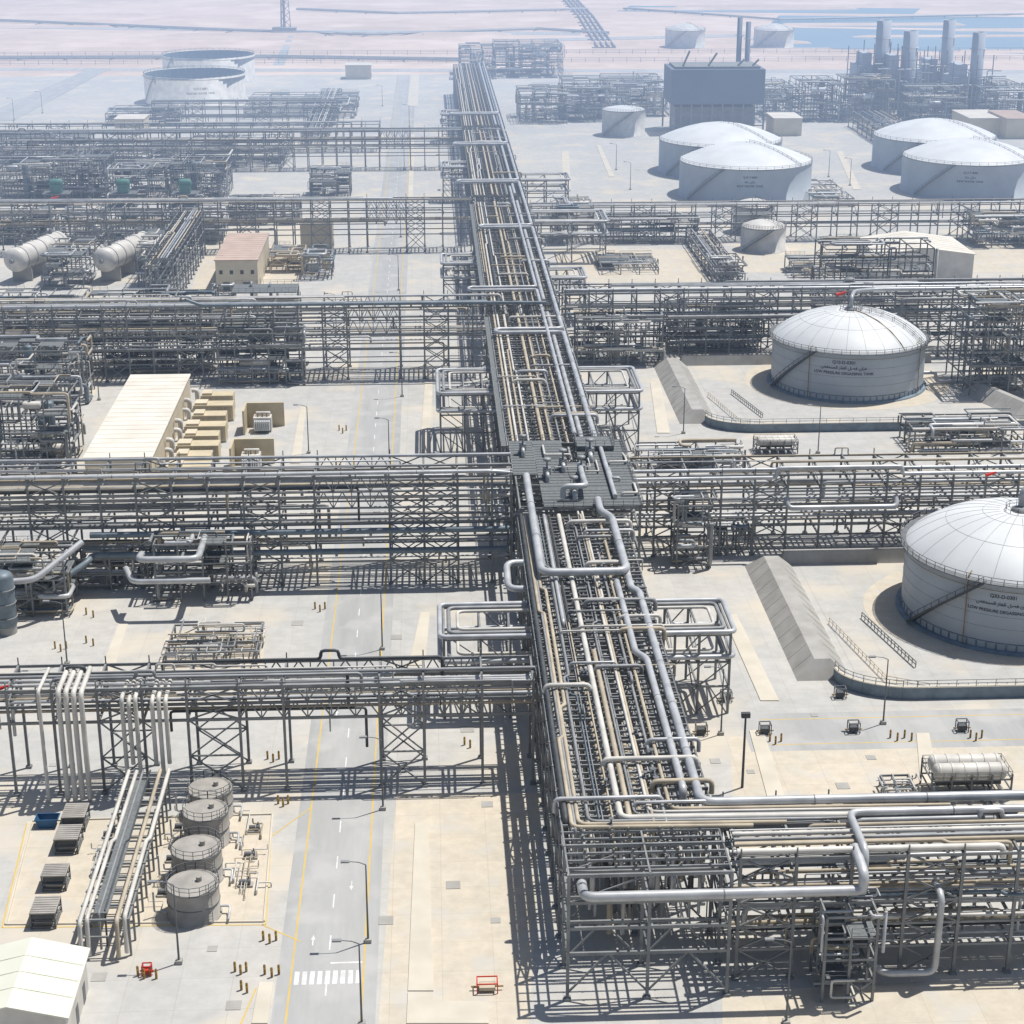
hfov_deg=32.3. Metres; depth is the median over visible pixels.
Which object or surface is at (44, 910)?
cooler skid
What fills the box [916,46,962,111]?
boiler block
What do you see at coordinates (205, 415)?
ac cabinet
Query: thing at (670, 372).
containment dike
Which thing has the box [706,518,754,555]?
process module
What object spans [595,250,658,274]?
pipe manifold
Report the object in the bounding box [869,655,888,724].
lamp post
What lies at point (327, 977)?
white road marking
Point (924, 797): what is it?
header pipe
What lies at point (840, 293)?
windsock
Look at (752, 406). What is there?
guard rail
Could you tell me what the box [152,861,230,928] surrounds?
tank
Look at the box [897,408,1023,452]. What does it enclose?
process module
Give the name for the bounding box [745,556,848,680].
containment dike
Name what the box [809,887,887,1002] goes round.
stair tower
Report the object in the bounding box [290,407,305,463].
kerb island
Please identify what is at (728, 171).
water tank
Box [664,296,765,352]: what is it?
process module
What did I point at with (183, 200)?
pipe rack
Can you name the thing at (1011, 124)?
building
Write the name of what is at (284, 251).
process module
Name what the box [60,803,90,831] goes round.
cooler skid
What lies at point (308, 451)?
lamp post
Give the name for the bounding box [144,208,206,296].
pipe rack
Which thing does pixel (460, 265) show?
expansion loop stand
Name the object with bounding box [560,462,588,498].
header pipe
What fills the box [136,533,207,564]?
header pipe
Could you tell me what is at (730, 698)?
hydrant box
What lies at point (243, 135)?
process module
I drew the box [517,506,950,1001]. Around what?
pipe rack
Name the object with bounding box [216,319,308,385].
process module
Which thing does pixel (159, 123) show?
pipe rack
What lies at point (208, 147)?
pipe rack
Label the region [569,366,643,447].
expansion loop stand
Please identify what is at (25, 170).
process module
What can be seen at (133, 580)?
header pipe
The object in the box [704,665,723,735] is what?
lamp post
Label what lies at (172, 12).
ground
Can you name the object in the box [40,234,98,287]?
process module
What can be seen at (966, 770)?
tank
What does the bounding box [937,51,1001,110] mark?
boiler block
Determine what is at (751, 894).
header pipe
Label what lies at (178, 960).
lamp post
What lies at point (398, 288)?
lamp post
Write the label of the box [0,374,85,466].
process module
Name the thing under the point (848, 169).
kerb island
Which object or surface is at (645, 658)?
header pipe
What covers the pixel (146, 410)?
building
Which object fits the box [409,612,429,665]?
kerb island
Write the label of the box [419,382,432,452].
kerb island
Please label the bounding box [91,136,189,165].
process module
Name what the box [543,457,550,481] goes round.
control valve
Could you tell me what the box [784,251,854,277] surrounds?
process module
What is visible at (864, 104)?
process module
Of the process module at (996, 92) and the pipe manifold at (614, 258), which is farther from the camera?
the process module at (996, 92)
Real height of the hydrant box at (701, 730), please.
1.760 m
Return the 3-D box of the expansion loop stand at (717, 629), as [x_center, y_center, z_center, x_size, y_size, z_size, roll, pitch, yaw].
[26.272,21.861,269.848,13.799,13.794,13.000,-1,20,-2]
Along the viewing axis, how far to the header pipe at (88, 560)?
310.17 m
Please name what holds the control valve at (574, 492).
on the valve platform
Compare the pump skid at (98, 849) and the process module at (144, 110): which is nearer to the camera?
the pump skid at (98, 849)
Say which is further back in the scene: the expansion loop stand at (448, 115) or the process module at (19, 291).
the expansion loop stand at (448, 115)
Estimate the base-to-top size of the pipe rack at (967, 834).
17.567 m
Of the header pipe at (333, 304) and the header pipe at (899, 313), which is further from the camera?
the header pipe at (899, 313)
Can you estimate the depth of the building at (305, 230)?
584.59 m
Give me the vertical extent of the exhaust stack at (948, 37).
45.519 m
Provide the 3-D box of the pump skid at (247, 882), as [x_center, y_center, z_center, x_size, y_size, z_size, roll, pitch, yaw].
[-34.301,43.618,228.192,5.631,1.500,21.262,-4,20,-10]
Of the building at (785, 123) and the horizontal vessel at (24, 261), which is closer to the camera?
the horizontal vessel at (24, 261)
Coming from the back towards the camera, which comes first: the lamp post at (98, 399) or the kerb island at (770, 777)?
the lamp post at (98, 399)
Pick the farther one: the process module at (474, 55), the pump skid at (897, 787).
the process module at (474, 55)
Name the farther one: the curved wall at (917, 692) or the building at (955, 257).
the building at (955, 257)
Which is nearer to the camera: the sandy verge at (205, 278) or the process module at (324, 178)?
the sandy verge at (205, 278)
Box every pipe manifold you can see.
[161,617,265,665]
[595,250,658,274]
[807,179,855,206]
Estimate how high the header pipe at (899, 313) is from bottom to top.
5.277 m
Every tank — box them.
[142,65,245,105]
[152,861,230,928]
[157,826,232,882]
[161,48,255,82]
[169,791,239,847]
[175,769,242,818]
[601,103,645,137]
[657,120,782,177]
[664,22,704,48]
[677,139,812,202]
[732,195,775,234]
[739,216,786,253]
[753,22,793,47]
[767,303,968,403]
[870,116,996,173]
[895,497,1023,656]
[899,136,1023,200]
[919,753,1013,802]
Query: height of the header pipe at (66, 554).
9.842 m
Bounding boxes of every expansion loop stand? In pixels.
[435,367,503,452]
[437,601,540,718]
[440,109,458,143]
[440,161,466,202]
[440,253,484,309]
[519,172,570,207]
[527,209,608,262]
[540,266,586,324]
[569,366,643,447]
[639,597,736,713]
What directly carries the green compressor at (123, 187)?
on the concrete pad
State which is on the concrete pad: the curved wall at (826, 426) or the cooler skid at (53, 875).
the curved wall at (826, 426)
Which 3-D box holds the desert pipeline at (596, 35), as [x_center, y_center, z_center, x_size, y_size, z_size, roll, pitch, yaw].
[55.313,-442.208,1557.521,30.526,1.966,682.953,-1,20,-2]
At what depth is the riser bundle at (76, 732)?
238.36 m
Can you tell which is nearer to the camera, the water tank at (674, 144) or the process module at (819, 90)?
the water tank at (674, 144)
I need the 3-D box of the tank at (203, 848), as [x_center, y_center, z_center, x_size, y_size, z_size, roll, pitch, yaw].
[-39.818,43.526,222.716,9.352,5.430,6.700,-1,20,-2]
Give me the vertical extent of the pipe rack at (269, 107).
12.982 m
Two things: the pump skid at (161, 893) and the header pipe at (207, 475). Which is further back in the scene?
the header pipe at (207, 475)
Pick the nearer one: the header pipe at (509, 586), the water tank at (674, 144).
the header pipe at (509, 586)
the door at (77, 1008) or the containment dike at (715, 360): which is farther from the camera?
the containment dike at (715, 360)
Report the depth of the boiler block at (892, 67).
894.28 m
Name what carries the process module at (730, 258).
on the concrete pad
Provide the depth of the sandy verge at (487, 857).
218.71 m
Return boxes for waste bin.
[34,813,59,828]
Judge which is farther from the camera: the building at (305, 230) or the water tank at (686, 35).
the water tank at (686, 35)
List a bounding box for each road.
[0,27,1023,119]
[0,515,1023,751]
[271,75,414,1023]
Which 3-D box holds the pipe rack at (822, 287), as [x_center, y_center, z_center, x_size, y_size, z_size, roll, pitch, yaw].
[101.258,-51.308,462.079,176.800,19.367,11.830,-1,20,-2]
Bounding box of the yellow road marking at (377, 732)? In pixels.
[1,76,1023,1023]
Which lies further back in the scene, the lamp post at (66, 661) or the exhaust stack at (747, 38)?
the exhaust stack at (747, 38)
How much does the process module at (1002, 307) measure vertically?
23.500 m
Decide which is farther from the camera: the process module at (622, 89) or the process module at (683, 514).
the process module at (622, 89)
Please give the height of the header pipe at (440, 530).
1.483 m
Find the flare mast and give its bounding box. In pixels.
[272,0,296,30]
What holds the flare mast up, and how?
on the ground
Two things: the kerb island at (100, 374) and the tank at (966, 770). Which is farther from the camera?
the kerb island at (100, 374)
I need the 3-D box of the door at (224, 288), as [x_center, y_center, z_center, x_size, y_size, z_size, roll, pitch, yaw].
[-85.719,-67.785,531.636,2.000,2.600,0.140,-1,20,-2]
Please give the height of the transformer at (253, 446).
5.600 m
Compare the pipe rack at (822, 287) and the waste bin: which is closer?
the waste bin
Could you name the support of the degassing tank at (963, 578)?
on the sand ring at (880, 608)
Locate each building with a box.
[83,374,190,472]
[114,114,148,134]
[214,233,269,290]
[299,217,333,250]
[345,62,371,78]
[766,112,802,135]
[856,231,975,281]
[952,109,1000,135]
[987,110,1023,138]
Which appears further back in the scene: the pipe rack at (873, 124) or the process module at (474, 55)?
the process module at (474, 55)
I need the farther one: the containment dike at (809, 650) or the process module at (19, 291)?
the process module at (19, 291)
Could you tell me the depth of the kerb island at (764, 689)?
282.72 m
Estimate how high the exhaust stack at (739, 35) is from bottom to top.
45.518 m
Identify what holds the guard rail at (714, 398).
on the tank basin floor at (718, 383)
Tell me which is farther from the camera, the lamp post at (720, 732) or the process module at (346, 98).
the process module at (346, 98)
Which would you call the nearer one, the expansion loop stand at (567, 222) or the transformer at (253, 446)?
the transformer at (253, 446)
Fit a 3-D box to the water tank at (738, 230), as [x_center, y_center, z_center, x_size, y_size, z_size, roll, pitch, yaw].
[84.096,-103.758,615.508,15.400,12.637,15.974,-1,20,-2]
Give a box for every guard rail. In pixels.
[708,392,762,422]
[731,389,762,416]
[829,617,1017,685]
[861,612,915,666]
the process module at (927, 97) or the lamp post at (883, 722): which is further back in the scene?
the process module at (927, 97)
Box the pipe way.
[76,768,171,957]
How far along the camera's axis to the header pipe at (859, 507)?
321.48 m
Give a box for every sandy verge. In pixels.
[3,816,270,926]
[159,630,264,668]
[192,225,303,291]
[378,793,541,1023]
[556,249,714,281]
[722,979,1023,1023]
[728,244,1023,272]
[729,736,1023,847]
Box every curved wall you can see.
[704,410,1023,432]
[833,661,1023,699]
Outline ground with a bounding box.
[0,0,1023,76]
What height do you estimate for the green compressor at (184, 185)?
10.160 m
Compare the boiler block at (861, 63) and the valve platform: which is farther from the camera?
the boiler block at (861, 63)
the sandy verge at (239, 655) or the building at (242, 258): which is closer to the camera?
the sandy verge at (239, 655)
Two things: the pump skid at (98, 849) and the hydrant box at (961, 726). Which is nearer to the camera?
the pump skid at (98, 849)
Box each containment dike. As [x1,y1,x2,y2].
[654,358,713,423]
[680,352,931,365]
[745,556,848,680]
[780,547,904,564]
[960,382,1023,419]
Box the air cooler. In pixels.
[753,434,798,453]
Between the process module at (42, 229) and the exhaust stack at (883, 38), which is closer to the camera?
the process module at (42, 229)
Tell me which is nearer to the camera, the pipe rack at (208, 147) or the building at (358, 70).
the pipe rack at (208, 147)
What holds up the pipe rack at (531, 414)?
on the concrete pad
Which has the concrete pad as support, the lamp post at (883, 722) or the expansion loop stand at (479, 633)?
the expansion loop stand at (479, 633)
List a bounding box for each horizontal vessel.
[4,228,67,280]
[93,228,153,280]
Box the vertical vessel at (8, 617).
[0,570,17,636]
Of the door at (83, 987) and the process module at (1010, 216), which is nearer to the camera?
the door at (83, 987)
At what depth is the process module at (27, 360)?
420.99 m
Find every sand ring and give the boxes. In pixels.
[744,365,948,409]
[863,570,1023,666]
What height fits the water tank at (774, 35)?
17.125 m
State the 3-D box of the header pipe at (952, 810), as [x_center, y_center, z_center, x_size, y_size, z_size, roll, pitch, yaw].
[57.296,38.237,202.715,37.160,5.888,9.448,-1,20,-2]
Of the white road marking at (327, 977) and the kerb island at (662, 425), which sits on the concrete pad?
the kerb island at (662, 425)
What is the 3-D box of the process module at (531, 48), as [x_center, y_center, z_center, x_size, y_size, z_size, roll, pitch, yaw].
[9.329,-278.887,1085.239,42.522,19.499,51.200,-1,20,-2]
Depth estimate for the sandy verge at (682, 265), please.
562.47 m
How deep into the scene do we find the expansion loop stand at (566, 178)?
642.84 m
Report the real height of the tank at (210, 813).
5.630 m
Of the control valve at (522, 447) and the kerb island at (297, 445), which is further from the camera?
the kerb island at (297, 445)
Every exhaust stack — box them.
[735,17,743,61]
[744,22,751,61]
[873,19,891,110]
[898,30,918,115]
[939,19,955,110]
[967,31,985,109]
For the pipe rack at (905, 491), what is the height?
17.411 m
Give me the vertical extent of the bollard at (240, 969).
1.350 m
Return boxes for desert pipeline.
[0,19,609,36]
[0,55,457,60]
[296,8,588,13]
[561,0,615,47]
[623,7,1023,20]
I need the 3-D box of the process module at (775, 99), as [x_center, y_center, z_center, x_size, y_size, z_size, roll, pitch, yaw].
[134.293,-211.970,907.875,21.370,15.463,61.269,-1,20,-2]
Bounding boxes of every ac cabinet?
[157,460,213,479]
[165,447,212,460]
[166,437,221,461]
[174,428,221,446]
[175,418,227,442]
[183,408,228,428]
[184,398,235,420]
[191,388,235,406]
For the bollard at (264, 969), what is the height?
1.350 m
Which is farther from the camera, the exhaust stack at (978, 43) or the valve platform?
the exhaust stack at (978, 43)
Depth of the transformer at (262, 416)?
401.49 m
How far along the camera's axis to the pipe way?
218.07 m
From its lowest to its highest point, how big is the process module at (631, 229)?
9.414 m
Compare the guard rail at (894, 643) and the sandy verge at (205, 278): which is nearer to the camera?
the guard rail at (894, 643)
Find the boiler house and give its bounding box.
[662,51,765,131]
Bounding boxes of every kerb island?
[89,366,104,396]
[100,624,127,670]
[251,982,272,1023]
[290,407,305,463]
[406,992,488,1023]
[407,74,418,105]
[408,134,413,201]
[408,823,432,990]
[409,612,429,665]
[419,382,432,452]
[562,151,570,188]
[596,145,614,176]
[650,382,669,432]
[724,614,778,700]
[749,730,783,795]
[836,151,860,189]
[916,733,937,785]
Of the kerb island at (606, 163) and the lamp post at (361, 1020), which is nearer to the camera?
the lamp post at (361, 1020)
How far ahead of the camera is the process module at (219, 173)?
675.29 m
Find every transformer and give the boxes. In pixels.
[229,438,274,466]
[242,402,284,434]
[300,252,329,274]
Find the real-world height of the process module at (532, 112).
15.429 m
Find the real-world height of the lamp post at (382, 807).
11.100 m
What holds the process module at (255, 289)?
on the concrete pad
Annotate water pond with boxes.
[618,6,1023,53]
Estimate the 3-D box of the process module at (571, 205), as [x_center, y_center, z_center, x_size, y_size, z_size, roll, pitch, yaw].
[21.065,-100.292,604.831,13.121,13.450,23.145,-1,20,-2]
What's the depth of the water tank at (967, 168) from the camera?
676.14 m
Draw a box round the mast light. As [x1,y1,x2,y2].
[741,712,750,787]
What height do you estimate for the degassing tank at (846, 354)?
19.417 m
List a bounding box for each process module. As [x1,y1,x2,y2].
[0,133,94,164]
[0,154,66,198]
[0,203,59,243]
[0,288,91,359]
[0,333,94,404]
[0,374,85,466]
[0,536,78,616]
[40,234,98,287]
[53,150,118,198]
[53,205,111,243]
[71,538,156,591]
[80,284,219,373]
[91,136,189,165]
[104,104,185,121]
[107,155,178,197]
[108,196,171,242]
[135,226,177,286]
[148,517,260,601]
[169,205,227,243]
[170,149,232,197]
[188,133,288,166]
[208,279,301,331]
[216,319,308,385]
[227,192,301,224]
[244,89,359,118]
[269,241,306,272]
[301,244,335,279]
[307,162,351,196]
[457,41,496,78]
[492,39,564,77]
[515,84,568,123]
[552,194,593,243]
[558,73,612,121]
[571,306,665,365]
[597,210,699,243]
[600,71,669,116]
[633,438,744,469]
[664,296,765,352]
[667,484,715,568]
[706,253,747,281]
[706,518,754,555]
[755,77,806,121]
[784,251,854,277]
[789,75,844,121]
[809,237,938,327]
[833,73,895,121]
[895,81,968,120]
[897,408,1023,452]
[945,286,1023,395]
[961,207,1023,247]
[968,75,1023,112]
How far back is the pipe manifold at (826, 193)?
671.33 m
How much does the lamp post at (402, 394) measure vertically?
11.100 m
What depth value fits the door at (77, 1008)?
194.70 m
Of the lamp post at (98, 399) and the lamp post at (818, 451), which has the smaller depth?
the lamp post at (818, 451)
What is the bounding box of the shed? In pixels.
[0,937,89,1023]
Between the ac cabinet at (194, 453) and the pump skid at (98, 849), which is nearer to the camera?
the pump skid at (98, 849)
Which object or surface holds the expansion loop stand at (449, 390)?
on the concrete pad
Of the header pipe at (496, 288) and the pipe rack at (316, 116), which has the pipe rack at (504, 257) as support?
the header pipe at (496, 288)
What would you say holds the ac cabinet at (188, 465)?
on the concrete pad
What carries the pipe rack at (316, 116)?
on the concrete pad
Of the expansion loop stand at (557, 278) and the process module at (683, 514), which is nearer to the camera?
the process module at (683, 514)
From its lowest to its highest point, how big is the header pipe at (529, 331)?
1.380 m
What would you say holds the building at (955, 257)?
on the concrete pad
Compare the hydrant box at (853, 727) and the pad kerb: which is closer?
the pad kerb
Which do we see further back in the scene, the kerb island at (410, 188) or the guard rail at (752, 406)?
the kerb island at (410, 188)
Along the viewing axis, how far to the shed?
193.11 m
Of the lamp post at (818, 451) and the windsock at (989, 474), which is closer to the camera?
the windsock at (989, 474)
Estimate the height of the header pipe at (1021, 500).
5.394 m
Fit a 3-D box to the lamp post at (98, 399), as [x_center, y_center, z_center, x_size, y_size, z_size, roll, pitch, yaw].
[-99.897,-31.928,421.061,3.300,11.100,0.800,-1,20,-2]
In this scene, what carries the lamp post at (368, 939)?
on the road at (321, 918)
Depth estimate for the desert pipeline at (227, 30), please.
1359.19 m
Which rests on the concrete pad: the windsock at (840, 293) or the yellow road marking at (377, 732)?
the yellow road marking at (377, 732)
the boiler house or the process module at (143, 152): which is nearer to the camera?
the process module at (143, 152)
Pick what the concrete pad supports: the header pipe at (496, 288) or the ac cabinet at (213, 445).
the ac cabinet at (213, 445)
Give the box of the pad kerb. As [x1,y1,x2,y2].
[4,813,273,924]
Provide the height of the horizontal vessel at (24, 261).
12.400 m
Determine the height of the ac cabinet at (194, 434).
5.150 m
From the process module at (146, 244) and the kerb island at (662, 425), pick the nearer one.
the kerb island at (662, 425)
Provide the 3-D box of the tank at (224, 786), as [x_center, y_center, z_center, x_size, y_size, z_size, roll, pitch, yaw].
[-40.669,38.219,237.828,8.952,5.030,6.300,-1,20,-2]
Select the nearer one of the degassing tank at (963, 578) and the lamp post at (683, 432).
the degassing tank at (963, 578)
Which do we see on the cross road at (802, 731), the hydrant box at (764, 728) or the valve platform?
the hydrant box at (764, 728)
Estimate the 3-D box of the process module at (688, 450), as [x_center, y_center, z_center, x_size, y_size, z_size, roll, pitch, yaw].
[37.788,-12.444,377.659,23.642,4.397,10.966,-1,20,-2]
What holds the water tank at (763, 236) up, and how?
on the sandy verge at (999, 258)
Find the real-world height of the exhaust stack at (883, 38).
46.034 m
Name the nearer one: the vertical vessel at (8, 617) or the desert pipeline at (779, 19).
the vertical vessel at (8, 617)
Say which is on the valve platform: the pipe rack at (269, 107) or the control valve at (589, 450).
the control valve at (589, 450)
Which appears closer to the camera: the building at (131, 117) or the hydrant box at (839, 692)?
the hydrant box at (839, 692)
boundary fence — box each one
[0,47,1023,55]
[0,55,1023,64]
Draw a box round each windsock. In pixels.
[835,291,846,304]
[983,471,996,497]
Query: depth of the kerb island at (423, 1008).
197.12 m
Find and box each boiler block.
[846,40,898,113]
[876,42,932,116]
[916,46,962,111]
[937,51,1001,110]
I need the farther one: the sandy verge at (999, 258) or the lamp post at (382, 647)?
the sandy verge at (999, 258)
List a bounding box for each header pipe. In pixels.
[0,469,511,481]
[13,539,83,584]
[48,546,509,589]
[89,525,509,539]
[123,566,210,585]
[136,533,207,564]
[184,298,545,307]
[449,61,524,199]
[467,185,575,435]
[478,197,596,435]
[503,559,614,591]
[523,472,629,577]
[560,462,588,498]
[576,843,868,903]
[598,446,617,498]
[614,542,1023,805]
[614,579,686,799]
[634,464,1023,483]
[668,297,1023,319]
[784,495,898,511]
[847,804,1023,894]
[849,286,1023,307]
[869,879,944,976]
[1018,487,1023,507]
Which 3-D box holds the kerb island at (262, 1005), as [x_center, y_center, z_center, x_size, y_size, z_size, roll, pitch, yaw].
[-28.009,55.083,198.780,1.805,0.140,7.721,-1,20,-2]
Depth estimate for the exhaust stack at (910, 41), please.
894.97 m
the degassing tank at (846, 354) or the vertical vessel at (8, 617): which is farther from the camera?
the degassing tank at (846, 354)
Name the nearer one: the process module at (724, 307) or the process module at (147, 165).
the process module at (724, 307)
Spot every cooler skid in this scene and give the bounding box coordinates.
[29,896,61,929]
[40,863,70,891]
[53,824,83,854]
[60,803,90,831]
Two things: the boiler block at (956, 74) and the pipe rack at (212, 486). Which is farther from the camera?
the boiler block at (956, 74)
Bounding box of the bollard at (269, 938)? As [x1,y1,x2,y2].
[268,933,270,943]
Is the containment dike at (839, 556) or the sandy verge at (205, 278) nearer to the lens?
the containment dike at (839, 556)
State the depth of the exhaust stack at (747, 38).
927.13 m
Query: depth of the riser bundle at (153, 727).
238.96 m
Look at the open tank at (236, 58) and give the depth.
1040.61 m
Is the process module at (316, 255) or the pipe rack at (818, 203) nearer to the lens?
the process module at (316, 255)
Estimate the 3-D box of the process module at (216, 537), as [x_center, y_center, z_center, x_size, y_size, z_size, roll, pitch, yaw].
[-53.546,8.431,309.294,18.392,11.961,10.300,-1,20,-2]
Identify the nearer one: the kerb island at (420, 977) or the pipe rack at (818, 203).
the kerb island at (420, 977)
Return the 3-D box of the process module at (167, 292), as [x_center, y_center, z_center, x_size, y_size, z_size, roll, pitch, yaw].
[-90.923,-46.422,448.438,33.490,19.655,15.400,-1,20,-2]
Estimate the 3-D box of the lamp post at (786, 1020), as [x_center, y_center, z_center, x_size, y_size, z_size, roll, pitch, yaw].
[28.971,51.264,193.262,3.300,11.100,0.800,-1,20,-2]
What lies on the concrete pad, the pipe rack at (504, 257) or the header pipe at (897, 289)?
the pipe rack at (504, 257)
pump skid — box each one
[90,828,113,875]
[147,805,183,910]
[225,810,271,899]
[876,773,920,792]
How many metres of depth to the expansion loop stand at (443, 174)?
669.06 m
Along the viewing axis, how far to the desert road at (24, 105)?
1102.46 m
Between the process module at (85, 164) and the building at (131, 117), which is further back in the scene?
the building at (131, 117)
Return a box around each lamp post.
[42,600,69,663]
[83,355,100,400]
[147,880,182,964]
[293,404,310,453]
[332,938,365,1023]
[341,860,371,943]
[359,735,385,810]
[363,586,384,649]
[374,417,389,449]
[388,254,399,290]
[389,352,403,396]
[672,386,684,433]
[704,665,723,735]
[764,937,791,1023]
[807,404,820,453]
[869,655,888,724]
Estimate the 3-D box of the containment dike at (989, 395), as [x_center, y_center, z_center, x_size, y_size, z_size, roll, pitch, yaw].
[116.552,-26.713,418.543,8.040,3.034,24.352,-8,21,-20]
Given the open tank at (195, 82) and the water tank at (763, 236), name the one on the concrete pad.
the open tank at (195, 82)
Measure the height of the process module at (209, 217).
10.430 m
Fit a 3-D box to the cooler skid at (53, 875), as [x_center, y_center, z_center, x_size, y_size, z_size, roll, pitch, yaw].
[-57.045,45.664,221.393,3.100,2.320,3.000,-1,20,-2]
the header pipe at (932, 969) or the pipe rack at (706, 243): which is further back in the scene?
the pipe rack at (706, 243)
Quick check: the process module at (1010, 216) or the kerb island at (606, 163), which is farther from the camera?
the kerb island at (606, 163)
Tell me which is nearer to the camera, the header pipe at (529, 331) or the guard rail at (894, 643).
the guard rail at (894, 643)
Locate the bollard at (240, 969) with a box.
[239,964,241,974]
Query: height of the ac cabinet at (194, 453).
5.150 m
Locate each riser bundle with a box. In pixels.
[36,666,92,800]
[119,678,172,794]
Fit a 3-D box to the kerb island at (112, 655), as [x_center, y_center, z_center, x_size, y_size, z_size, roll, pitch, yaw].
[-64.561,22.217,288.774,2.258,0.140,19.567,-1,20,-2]
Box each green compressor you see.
[42,179,72,207]
[109,179,139,207]
[171,179,199,207]
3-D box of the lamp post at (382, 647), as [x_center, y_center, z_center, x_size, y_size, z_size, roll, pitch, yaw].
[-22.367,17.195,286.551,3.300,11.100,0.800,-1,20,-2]
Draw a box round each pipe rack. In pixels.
[0,118,381,153]
[0,125,461,171]
[0,194,471,254]
[0,290,487,383]
[0,447,512,589]
[0,647,535,796]
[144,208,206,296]
[151,97,338,126]
[300,88,340,143]
[453,62,504,164]
[462,128,525,243]
[469,200,558,364]
[484,311,599,525]
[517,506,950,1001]
[529,196,1023,243]
[561,275,1023,359]
[614,446,1023,556]
[684,228,738,280]
[714,785,1023,980]
[848,110,902,140]
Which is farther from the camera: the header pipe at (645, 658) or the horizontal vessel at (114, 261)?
the horizontal vessel at (114, 261)
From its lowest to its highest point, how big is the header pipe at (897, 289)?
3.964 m
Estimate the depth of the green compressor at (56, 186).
660.05 m
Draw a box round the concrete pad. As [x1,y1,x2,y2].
[0,73,1023,1023]
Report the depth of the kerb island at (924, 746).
255.25 m
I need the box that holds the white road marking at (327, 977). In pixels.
[294,96,404,995]
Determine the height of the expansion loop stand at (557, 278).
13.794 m
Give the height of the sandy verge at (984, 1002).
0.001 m
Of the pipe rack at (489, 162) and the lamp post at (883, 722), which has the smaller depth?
the lamp post at (883, 722)
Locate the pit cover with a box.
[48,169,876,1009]
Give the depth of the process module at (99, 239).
601.07 m
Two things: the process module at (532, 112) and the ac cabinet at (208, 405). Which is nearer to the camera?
the ac cabinet at (208, 405)
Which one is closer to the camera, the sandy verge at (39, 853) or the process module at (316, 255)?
the sandy verge at (39, 853)
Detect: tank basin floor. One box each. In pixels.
[693,363,1018,431]
[799,564,1023,697]
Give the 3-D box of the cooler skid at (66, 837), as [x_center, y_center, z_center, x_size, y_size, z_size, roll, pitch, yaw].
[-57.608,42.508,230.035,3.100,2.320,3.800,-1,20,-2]
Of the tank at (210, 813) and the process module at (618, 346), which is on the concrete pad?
the process module at (618, 346)
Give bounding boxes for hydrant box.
[140,962,153,976]
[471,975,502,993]
[692,721,709,736]
[718,689,733,702]
[756,721,773,734]
[832,685,847,699]
[845,719,861,733]
[953,718,970,732]
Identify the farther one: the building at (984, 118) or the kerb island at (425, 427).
the building at (984, 118)
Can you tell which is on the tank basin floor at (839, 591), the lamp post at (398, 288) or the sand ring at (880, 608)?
the sand ring at (880, 608)
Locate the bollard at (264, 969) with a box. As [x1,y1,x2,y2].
[263,964,265,974]
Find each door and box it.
[76,1002,79,1023]
[82,981,85,1004]
[223,282,229,290]
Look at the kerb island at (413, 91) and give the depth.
1003.81 m
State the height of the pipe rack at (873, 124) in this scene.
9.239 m
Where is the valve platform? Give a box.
[508,430,643,581]
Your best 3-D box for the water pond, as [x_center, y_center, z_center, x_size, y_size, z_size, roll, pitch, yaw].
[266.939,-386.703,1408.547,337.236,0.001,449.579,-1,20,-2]
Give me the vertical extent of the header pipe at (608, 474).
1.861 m
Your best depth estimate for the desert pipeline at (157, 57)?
1161.93 m
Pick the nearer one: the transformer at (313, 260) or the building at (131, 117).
the transformer at (313, 260)
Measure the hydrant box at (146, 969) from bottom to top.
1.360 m
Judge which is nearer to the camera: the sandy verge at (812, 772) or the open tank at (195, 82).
the sandy verge at (812, 772)
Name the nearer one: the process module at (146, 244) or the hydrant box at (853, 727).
the hydrant box at (853, 727)
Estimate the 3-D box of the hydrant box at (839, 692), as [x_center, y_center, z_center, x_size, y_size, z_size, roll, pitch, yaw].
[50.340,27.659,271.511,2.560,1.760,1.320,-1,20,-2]
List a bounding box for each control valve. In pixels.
[519,434,525,456]
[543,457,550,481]
[559,448,566,472]
[569,475,577,500]
[577,455,584,479]
[585,437,593,462]
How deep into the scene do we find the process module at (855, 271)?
483.55 m
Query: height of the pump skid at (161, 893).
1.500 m
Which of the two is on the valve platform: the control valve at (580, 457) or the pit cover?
the control valve at (580, 457)
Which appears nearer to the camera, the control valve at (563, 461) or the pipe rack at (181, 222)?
the control valve at (563, 461)
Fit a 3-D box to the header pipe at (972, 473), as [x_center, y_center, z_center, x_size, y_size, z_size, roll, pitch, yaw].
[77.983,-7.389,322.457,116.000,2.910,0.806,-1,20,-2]
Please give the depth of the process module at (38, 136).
756.15 m
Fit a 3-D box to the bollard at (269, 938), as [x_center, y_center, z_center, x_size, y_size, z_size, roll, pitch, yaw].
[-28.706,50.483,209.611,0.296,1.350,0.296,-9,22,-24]
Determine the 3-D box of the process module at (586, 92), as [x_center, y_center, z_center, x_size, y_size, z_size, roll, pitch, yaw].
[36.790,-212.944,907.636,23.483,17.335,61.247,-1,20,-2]
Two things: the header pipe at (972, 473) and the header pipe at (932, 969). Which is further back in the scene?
the header pipe at (972, 473)

